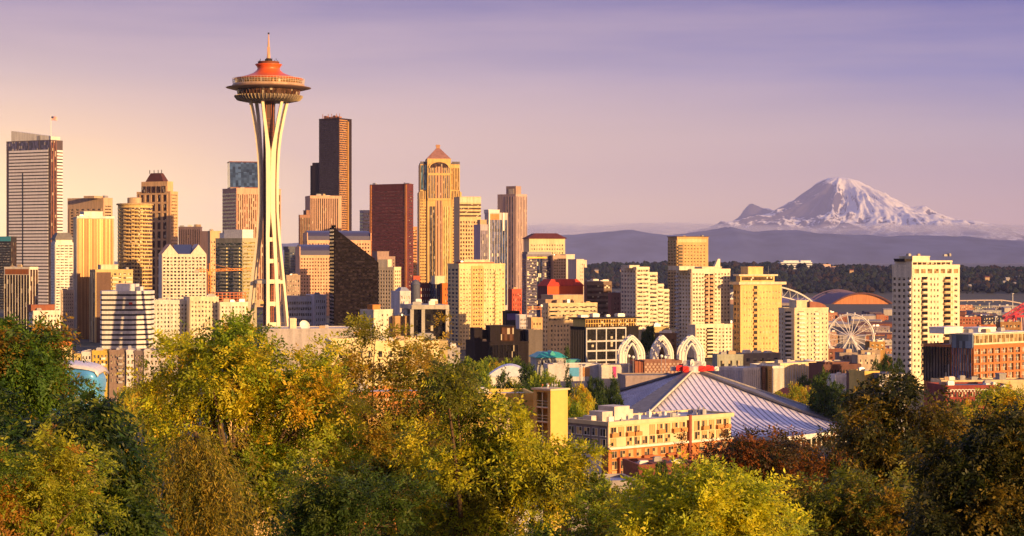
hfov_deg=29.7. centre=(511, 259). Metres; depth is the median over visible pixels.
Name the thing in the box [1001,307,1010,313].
harbour shed
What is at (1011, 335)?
attic window
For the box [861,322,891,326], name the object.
harbour shed
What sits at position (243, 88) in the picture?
window frame
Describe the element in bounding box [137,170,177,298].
office tower
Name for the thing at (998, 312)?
building
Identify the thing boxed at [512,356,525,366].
park tree
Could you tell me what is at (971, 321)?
building
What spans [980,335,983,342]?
attic window
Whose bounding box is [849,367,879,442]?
apartment building
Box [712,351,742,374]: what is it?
building
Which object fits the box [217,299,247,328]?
apartment building
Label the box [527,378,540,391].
park tree
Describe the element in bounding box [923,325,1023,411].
office building
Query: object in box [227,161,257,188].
office tower
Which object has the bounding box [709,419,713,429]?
window
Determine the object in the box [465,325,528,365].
office building
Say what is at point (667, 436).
window
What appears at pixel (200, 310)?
apartment building
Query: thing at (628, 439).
window
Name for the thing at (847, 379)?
building
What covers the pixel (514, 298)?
office building
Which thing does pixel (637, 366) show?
building
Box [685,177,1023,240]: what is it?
snowy mountain
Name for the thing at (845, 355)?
building
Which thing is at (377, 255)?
office tower
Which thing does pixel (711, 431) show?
window
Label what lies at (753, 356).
building
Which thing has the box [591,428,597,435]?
side window
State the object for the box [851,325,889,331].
building
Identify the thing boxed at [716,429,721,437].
window
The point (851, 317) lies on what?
harbour shed
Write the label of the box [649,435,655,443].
window
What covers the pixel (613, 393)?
park tree
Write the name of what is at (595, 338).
office building
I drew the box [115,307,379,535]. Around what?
broadleaf tree
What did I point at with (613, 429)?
window
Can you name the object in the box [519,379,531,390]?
park tree
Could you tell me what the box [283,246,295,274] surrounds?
office tower
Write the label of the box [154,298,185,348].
apartment building
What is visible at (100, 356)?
apartment building
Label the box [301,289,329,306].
window
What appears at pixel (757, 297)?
apartment tower
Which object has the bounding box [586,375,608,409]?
park tree
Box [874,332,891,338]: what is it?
harbour shed
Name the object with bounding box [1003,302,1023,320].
quay crane
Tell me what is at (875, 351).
building
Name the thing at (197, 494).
broadleaf tree
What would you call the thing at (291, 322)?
lift house
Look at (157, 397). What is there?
park tree
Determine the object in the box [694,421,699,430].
window
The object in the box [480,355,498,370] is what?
park tree
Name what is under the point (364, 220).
office tower
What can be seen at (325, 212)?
office tower
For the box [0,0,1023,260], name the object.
sky
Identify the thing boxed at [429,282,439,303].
office building
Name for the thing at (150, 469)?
garden tree
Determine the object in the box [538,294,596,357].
apartment building
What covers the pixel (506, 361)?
park tree
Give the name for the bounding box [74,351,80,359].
apartment building
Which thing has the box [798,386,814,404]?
park tree
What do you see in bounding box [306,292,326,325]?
office building
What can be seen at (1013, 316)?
quay crane
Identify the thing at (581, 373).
building
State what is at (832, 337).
building
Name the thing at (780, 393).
park tree
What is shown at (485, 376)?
park tree
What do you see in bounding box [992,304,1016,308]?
building
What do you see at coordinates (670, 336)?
building
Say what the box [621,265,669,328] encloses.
apartment tower
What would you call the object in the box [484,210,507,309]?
office tower
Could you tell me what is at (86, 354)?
apartment building
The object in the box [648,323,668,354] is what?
building
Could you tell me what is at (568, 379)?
park tree
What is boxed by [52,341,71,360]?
building
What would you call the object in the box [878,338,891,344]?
building
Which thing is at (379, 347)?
apartment house
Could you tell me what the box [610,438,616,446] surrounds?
window
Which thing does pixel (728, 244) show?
foothills
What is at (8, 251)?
office tower
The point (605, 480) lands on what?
park tree
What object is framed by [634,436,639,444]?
window
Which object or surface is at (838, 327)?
harbour shed
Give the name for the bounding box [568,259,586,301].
apartment building
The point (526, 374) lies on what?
park tree
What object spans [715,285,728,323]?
window
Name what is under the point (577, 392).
park tree
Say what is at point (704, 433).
window
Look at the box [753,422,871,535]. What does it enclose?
broadleaf tree
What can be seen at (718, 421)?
window
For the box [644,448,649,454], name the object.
window
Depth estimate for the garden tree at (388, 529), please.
226.68 m
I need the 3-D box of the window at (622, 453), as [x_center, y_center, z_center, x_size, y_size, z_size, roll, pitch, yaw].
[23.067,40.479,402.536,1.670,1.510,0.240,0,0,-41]
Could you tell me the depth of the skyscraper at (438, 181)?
2700.44 m
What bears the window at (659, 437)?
in the apartment house at (625, 431)
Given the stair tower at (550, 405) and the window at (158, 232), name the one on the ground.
the stair tower at (550, 405)
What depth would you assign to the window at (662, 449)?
410.37 m
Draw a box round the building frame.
[208,292,245,300]
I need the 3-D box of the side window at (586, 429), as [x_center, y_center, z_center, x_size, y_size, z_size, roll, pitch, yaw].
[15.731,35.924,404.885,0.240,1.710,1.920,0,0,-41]
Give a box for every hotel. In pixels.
[411,279,429,303]
[522,233,566,253]
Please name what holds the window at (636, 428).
in the apartment house at (625, 431)
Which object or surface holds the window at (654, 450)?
in the apartment house at (625, 431)
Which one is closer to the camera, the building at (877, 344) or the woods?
the building at (877, 344)
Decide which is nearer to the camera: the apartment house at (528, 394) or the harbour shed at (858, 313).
the apartment house at (528, 394)
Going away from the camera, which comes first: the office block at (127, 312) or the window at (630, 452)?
the window at (630, 452)
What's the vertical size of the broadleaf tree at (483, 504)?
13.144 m
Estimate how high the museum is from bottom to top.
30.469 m
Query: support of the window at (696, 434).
in the apartment house at (625, 431)
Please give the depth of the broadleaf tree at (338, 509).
39.63 m
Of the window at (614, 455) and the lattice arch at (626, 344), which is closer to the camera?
the window at (614, 455)
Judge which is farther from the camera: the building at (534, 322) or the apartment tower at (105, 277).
the apartment tower at (105, 277)
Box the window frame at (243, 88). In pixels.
[237,88,299,94]
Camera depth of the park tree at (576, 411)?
558.14 m
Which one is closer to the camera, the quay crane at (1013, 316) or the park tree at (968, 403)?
the park tree at (968, 403)
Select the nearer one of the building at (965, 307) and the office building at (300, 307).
the office building at (300, 307)
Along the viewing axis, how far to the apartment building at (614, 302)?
1532.12 m
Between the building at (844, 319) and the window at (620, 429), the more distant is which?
the building at (844, 319)
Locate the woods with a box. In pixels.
[584,260,1023,293]
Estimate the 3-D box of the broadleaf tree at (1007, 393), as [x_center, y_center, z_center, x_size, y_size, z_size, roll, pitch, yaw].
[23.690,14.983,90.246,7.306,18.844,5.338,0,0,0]
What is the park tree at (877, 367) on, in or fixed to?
on the ground
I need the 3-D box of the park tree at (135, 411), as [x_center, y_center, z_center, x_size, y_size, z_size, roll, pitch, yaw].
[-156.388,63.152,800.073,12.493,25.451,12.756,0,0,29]
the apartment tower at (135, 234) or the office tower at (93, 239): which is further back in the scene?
the apartment tower at (135, 234)
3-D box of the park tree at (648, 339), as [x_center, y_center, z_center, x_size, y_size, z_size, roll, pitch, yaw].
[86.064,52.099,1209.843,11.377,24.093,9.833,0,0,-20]
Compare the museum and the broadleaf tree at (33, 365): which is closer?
the broadleaf tree at (33, 365)
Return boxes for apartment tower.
[89,265,132,342]
[116,197,153,289]
[215,229,256,327]
[378,259,400,308]
[447,260,504,349]
[497,186,526,288]
[522,252,552,316]
[550,254,565,278]
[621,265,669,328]
[667,235,708,327]
[668,259,729,353]
[729,266,785,351]
[778,300,828,360]
[892,253,959,389]
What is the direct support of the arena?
on the ground
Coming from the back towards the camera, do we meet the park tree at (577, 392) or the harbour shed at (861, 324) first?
the harbour shed at (861, 324)
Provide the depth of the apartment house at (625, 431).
409.08 m
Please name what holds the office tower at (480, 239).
on the ground
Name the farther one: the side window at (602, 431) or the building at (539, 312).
the building at (539, 312)
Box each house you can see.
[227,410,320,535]
[288,318,296,328]
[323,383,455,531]
[325,336,438,385]
[457,387,532,482]
[568,404,733,473]
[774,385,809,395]
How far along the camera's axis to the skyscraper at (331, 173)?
3313.94 m
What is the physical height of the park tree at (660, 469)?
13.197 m
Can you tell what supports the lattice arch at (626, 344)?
on the ground
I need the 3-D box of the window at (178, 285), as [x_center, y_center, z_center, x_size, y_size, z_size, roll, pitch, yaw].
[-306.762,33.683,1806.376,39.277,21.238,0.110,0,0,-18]
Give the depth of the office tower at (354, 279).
1403.27 m
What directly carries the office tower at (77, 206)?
on the ground
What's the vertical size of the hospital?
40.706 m
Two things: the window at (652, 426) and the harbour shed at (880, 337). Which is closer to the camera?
the window at (652, 426)
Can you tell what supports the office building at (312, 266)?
on the ground
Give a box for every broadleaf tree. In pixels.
[0,311,112,426]
[0,379,179,535]
[0,419,130,535]
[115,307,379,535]
[133,420,293,535]
[263,453,449,535]
[300,310,487,535]
[382,350,612,535]
[511,472,662,535]
[595,449,821,535]
[671,424,827,535]
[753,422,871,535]
[776,457,964,535]
[822,367,977,517]
[894,393,1023,535]
[935,381,1023,436]
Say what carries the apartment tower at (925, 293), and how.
on the ground
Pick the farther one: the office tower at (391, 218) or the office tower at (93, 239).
the office tower at (391, 218)
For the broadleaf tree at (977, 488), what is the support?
on the ground
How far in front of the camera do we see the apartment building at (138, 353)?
1000.25 m
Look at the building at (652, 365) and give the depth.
951.14 m
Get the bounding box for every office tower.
[0,236,16,308]
[50,233,72,309]
[67,196,112,241]
[73,211,113,338]
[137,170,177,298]
[178,224,207,294]
[222,187,280,306]
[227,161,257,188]
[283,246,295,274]
[299,210,310,244]
[305,194,341,230]
[329,225,378,325]
[360,210,369,231]
[370,182,412,290]
[372,251,394,266]
[413,227,416,275]
[454,197,480,262]
[474,220,487,259]
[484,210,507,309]
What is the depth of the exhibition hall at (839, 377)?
900.86 m
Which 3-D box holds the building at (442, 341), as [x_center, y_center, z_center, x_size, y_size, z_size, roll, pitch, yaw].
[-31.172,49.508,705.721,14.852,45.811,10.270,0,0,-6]
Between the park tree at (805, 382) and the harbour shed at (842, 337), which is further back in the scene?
the harbour shed at (842, 337)
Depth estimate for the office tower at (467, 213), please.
2503.11 m
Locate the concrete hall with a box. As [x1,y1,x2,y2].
[400,299,448,342]
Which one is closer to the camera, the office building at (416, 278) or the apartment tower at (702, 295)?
the apartment tower at (702, 295)
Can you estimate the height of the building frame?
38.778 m
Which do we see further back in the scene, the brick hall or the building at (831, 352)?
the building at (831, 352)
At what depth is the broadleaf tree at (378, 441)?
49.53 m
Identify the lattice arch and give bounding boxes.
[617,335,644,362]
[650,335,673,358]
[677,335,704,362]
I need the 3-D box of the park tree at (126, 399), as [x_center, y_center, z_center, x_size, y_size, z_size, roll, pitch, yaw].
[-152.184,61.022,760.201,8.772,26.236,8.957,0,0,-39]
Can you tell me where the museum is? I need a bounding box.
[55,360,108,409]
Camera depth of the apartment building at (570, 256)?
2050.90 m
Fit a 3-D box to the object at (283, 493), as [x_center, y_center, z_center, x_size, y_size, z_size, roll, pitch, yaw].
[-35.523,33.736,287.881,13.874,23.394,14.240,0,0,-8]
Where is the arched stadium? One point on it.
(785, 301)
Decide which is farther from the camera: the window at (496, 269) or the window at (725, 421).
the window at (496, 269)
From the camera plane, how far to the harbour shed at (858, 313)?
3819.42 m
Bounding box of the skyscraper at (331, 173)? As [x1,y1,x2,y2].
[310,113,351,230]
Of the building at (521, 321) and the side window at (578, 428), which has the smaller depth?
the side window at (578, 428)
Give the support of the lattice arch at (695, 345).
on the ground
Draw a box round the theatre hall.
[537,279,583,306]
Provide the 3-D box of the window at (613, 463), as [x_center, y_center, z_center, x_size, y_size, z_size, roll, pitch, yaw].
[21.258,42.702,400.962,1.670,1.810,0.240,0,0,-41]
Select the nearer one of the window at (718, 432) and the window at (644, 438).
the window at (644, 438)
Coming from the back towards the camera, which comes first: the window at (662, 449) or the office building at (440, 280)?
the office building at (440, 280)
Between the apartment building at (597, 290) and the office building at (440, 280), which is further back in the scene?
the office building at (440, 280)
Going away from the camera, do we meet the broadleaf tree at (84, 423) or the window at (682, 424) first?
the broadleaf tree at (84, 423)
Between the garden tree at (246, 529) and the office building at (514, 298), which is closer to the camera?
the garden tree at (246, 529)
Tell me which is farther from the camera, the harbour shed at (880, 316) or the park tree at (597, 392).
the harbour shed at (880, 316)
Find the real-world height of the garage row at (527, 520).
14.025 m
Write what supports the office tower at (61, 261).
on the ground
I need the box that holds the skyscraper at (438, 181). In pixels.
[417,145,461,282]
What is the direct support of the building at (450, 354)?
on the ground
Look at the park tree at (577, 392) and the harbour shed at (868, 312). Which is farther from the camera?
the harbour shed at (868, 312)
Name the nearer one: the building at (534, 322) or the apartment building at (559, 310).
the building at (534, 322)
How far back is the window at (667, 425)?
411.57 m
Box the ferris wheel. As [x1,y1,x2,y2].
[828,312,875,351]
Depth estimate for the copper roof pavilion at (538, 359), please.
1032.05 m
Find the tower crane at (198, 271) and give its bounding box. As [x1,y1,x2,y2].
[195,263,250,293]
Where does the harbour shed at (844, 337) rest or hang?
on the ground
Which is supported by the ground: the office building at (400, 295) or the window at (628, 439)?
the office building at (400, 295)
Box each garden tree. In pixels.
[137,455,171,490]
[208,515,256,535]
[363,514,403,535]
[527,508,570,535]
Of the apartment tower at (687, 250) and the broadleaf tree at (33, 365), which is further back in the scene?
the apartment tower at (687, 250)
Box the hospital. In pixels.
[778,260,811,268]
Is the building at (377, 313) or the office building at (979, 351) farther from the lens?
the building at (377, 313)
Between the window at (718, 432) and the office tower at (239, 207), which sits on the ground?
the office tower at (239, 207)
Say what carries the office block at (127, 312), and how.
on the ground
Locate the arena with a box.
[579,359,845,448]
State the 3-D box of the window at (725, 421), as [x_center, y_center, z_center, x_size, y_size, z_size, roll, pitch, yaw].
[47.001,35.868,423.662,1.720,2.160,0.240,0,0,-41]
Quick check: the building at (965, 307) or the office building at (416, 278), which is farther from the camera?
the building at (965, 307)
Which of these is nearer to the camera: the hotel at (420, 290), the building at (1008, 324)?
the hotel at (420, 290)
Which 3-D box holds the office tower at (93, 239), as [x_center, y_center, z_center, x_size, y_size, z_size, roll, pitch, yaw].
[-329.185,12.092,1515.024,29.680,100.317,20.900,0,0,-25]
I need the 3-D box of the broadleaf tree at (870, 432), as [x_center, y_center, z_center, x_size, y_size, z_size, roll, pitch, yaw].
[11.016,9.812,52.066,5.554,13.983,4.408,0,0,0]
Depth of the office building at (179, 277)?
1806.68 m
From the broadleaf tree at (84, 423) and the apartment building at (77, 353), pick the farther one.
the apartment building at (77, 353)
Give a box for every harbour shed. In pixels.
[835,322,851,329]
[837,312,860,314]
[839,333,853,343]
[843,334,859,343]
[847,315,862,321]
[850,319,881,323]
[856,323,872,325]
[859,334,866,343]
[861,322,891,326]
[862,311,881,313]
[862,314,875,318]
[869,334,886,339]
[874,313,884,320]
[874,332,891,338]
[882,308,891,315]
[960,311,966,315]
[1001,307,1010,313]
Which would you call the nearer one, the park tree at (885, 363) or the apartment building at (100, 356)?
the park tree at (885, 363)
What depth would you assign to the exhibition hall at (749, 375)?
965.76 m
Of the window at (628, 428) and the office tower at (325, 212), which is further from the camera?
the office tower at (325, 212)
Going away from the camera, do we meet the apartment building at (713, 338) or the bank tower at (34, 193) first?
the apartment building at (713, 338)
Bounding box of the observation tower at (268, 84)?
[226,33,310,347]
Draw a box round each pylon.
[759,366,765,390]
[766,366,771,392]
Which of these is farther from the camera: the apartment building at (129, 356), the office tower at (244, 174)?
the office tower at (244, 174)
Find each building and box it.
[27,304,60,330]
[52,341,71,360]
[60,287,73,339]
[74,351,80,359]
[81,349,91,361]
[92,348,108,402]
[109,347,126,403]
[126,346,134,388]
[134,349,143,405]
[144,349,177,401]
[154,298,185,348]
[159,244,205,298]
[183,294,218,349]
[208,229,220,294]
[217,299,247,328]
[262,325,371,370]
[284,294,311,325]
[285,274,299,295]
[295,245,329,315]
[303,231,370,254]
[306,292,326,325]
[360,304,393,335]
[391,287,410,314]
[392,312,409,337]
[412,276,419,281]
[415,333,447,364]
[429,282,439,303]
[431,276,447,309]
[448,343,459,366]
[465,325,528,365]
[508,287,521,313]
[515,314,531,328]
[524,328,542,365]
[527,317,542,329]
[537,304,542,316]
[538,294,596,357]
[544,361,598,394]
[560,254,574,278]
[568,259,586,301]
[568,313,641,363]
[584,279,611,316]
[598,363,631,388]
[608,292,620,315]
[622,456,695,501]
[630,360,643,372]
[639,328,647,353]
[639,359,682,373]
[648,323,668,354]
[654,330,676,358]
[688,323,732,357]
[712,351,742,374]
[736,350,780,365]
[808,360,860,384]
[828,311,837,320]
[828,330,835,345]
[828,347,843,359]
[835,349,857,362]
[837,314,846,321]
[846,370,848,391]
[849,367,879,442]
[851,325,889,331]
[852,352,880,369]
[858,348,879,353]
[865,339,884,360]
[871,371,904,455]
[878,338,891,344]
[885,346,891,353]
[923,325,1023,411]
[931,373,1023,395]
[960,305,972,310]
[960,315,980,326]
[966,309,1001,314]
[973,304,991,309]
[977,323,995,326]
[978,314,1002,323]
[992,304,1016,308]
[996,319,1020,329]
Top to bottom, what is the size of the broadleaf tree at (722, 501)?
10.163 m
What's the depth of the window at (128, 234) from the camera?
1902.62 m
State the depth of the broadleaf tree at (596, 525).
54.43 m
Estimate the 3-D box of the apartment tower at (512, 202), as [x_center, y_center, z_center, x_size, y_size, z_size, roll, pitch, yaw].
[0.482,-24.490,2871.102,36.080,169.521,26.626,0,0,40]
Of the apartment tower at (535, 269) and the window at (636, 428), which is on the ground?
the apartment tower at (535, 269)
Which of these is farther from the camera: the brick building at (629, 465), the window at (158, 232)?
the window at (158, 232)
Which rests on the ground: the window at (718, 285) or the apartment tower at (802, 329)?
the apartment tower at (802, 329)
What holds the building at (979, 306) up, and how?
on the ground
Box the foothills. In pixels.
[281,227,1023,262]
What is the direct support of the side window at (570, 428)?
in the apartment house at (625, 431)
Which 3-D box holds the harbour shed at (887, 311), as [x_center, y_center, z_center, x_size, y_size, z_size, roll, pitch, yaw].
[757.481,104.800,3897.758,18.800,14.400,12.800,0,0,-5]
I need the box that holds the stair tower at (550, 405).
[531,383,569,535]
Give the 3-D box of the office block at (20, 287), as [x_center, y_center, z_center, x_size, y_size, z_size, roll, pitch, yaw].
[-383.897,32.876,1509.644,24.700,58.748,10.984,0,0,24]
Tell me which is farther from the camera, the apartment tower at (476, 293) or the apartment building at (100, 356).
the apartment tower at (476, 293)
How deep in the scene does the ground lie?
4644.25 m
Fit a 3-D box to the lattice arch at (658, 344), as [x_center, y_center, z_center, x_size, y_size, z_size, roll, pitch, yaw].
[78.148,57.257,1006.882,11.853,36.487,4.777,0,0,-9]
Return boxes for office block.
[4,264,37,328]
[100,284,154,348]
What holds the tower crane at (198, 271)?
on the ground
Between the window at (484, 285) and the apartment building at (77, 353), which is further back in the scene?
the window at (484, 285)
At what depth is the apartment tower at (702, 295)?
1307.78 m
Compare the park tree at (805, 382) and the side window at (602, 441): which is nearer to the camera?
the side window at (602, 441)
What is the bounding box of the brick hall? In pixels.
[927,380,1011,430]
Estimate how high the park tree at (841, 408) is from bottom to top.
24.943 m
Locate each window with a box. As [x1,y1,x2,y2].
[118,226,149,289]
[157,231,160,238]
[163,285,204,298]
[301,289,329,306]
[430,162,447,167]
[484,285,493,328]
[496,269,503,324]
[568,425,574,433]
[576,426,581,434]
[583,427,589,435]
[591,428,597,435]
[599,428,605,436]
[599,439,605,446]
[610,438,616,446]
[611,427,615,433]
[611,451,616,458]
[611,461,616,469]
[618,426,624,436]
[620,450,624,456]
[626,426,631,436]
[626,437,631,445]
[628,449,633,456]
[634,425,639,431]
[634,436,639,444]
[636,449,641,455]
[642,436,647,443]
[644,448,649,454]
[649,424,654,434]
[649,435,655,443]
[652,447,657,454]
[657,423,662,429]
[657,434,662,442]
[660,447,665,453]
[665,423,670,432]
[665,434,670,441]
[668,446,672,452]
[672,422,677,428]
[680,422,684,427]
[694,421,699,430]
[694,431,699,439]
[701,431,707,438]
[702,420,706,425]
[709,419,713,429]
[709,430,714,437]
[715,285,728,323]
[716,419,721,424]
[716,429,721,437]
[723,418,728,423]
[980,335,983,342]
[984,335,987,342]
[1001,334,1004,341]
[1010,334,1013,341]
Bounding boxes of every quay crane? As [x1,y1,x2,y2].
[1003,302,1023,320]
[1003,307,1023,329]
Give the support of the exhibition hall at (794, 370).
on the ground
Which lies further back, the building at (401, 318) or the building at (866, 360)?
the building at (866, 360)
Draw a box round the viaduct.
[960,300,1021,303]
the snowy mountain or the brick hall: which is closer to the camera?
the brick hall
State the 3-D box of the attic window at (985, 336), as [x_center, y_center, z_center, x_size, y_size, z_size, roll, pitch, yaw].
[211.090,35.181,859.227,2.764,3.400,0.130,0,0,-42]
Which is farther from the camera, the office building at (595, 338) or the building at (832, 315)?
the building at (832, 315)
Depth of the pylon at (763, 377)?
970.17 m
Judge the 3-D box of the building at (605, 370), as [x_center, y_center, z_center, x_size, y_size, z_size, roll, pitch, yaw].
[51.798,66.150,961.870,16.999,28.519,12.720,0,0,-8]
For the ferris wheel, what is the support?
on the ground
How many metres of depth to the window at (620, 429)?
402.63 m
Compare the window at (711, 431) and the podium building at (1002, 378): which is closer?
the window at (711, 431)
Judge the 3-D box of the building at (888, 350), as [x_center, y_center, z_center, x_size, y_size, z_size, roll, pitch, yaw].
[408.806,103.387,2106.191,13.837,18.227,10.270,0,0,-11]
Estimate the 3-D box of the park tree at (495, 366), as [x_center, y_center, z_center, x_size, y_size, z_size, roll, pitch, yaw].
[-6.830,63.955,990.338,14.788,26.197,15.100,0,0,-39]
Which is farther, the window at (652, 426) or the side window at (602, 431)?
the window at (652, 426)
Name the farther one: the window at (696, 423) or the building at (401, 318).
the building at (401, 318)
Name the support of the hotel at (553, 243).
on the ground
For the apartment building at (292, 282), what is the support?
on the ground
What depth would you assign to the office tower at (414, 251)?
2502.53 m
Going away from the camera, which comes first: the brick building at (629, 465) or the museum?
the brick building at (629, 465)
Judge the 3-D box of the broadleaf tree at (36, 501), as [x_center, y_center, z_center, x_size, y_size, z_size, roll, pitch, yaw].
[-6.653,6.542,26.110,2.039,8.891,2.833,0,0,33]
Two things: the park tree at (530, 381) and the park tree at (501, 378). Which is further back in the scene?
the park tree at (530, 381)
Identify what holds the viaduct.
on the ground
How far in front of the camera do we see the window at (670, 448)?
411.97 m
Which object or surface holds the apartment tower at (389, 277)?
on the ground
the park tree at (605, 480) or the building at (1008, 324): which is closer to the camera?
the park tree at (605, 480)
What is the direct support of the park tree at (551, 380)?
on the ground
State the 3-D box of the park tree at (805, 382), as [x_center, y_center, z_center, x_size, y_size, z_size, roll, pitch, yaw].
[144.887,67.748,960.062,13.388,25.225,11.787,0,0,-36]
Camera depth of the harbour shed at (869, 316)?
3525.30 m
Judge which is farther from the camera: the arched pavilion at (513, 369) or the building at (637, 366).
the building at (637, 366)
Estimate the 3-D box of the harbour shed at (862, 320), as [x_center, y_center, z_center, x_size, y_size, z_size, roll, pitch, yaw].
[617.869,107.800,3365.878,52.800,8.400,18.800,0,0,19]
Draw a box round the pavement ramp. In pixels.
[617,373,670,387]
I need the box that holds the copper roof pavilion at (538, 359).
[529,350,580,377]
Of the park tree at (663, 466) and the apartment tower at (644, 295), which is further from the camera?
the apartment tower at (644, 295)
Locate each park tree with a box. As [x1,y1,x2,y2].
[116,384,136,421]
[121,383,142,427]
[136,367,169,434]
[464,356,480,373]
[472,358,490,387]
[473,381,495,388]
[477,371,494,388]
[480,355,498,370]
[488,359,503,371]
[494,366,517,388]
[499,356,521,365]
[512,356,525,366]
[518,362,543,386]
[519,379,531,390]
[526,369,549,386]
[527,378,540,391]
[543,373,561,386]
[563,346,573,398]
[568,383,596,414]
[568,399,587,417]
[572,383,594,410]
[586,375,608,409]
[587,469,615,524]
[604,371,623,404]
[640,325,655,353]
[646,463,663,494]
[654,460,667,477]
[773,390,786,397]
[786,381,806,401]
[797,372,810,389]
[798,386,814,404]
[807,365,845,437]
[835,389,848,422]
[870,355,881,371]
[879,353,893,371]
[893,355,904,372]
[949,394,982,440]
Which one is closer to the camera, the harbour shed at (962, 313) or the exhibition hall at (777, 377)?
the exhibition hall at (777, 377)
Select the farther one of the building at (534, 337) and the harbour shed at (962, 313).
the harbour shed at (962, 313)
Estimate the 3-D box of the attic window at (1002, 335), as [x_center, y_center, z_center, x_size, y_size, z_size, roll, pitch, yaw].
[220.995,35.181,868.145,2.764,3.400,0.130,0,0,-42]
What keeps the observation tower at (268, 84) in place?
on the ground
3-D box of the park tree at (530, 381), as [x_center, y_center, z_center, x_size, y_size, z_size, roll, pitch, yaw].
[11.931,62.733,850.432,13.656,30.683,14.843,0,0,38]
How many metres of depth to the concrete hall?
1255.64 m
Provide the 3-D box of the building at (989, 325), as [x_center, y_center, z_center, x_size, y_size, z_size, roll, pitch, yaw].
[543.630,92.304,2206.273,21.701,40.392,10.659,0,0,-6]
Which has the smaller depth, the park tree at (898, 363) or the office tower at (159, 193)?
the park tree at (898, 363)
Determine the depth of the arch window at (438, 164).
2700.20 m
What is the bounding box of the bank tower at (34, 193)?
[6,116,62,303]
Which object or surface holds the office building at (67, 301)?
on the ground
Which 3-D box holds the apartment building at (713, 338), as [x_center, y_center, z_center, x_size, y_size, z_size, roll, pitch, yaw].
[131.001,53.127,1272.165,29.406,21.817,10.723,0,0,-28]
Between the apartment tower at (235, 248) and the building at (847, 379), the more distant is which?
the apartment tower at (235, 248)
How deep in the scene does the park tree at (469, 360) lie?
999.70 m
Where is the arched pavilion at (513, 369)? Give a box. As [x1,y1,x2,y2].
[487,364,525,385]
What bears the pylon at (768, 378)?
on the ground
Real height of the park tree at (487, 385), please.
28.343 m
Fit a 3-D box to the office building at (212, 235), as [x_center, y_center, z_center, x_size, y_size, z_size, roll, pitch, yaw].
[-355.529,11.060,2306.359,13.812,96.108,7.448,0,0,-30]
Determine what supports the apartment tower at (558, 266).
on the ground
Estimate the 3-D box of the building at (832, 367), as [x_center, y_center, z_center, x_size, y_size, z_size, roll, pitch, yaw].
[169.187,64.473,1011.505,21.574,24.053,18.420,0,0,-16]
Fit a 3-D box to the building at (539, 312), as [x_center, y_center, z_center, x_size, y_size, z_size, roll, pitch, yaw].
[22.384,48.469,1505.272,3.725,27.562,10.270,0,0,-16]
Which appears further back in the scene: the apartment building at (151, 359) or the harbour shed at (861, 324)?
the harbour shed at (861, 324)
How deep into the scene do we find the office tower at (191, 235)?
2701.20 m
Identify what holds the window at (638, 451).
in the apartment house at (625, 431)
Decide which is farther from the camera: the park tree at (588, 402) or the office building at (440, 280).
the office building at (440, 280)
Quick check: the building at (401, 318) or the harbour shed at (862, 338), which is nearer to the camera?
the building at (401, 318)
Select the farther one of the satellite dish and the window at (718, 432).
the satellite dish
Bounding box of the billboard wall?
[502,311,519,324]
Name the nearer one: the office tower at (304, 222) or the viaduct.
the office tower at (304, 222)
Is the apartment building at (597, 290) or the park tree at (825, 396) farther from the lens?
the apartment building at (597, 290)
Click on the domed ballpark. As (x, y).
(840, 296)
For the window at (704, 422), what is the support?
in the apartment house at (625, 431)
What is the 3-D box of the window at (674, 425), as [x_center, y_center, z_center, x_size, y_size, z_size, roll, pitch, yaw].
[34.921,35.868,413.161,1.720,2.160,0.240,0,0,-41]
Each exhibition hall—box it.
[717,366,760,388]
[750,363,783,392]
[756,359,815,387]
[827,372,845,401]
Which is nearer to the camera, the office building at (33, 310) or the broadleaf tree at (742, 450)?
the broadleaf tree at (742, 450)
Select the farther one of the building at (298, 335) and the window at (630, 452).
the building at (298, 335)
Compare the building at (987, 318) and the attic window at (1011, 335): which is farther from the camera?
the building at (987, 318)
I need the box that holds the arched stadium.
[730,287,815,305]
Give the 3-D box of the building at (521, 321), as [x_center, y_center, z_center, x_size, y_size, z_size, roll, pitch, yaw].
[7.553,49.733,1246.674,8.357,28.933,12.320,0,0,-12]
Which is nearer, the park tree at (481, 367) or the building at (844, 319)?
the park tree at (481, 367)
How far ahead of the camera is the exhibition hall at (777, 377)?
986.08 m
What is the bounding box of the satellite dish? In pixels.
[300,320,309,327]
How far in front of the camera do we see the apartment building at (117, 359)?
1000.42 m
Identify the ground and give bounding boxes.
[0,261,1023,535]
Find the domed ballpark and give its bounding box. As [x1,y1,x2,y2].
[812,289,891,303]
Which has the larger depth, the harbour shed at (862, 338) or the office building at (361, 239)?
the harbour shed at (862, 338)
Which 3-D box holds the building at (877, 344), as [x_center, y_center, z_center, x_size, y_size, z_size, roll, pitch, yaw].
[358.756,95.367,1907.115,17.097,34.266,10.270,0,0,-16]
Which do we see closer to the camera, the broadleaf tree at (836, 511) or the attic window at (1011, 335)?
the broadleaf tree at (836, 511)
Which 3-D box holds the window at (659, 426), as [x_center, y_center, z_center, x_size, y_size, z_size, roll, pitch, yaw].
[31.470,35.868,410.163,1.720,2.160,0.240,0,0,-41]
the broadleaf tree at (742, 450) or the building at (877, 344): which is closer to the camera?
the broadleaf tree at (742, 450)

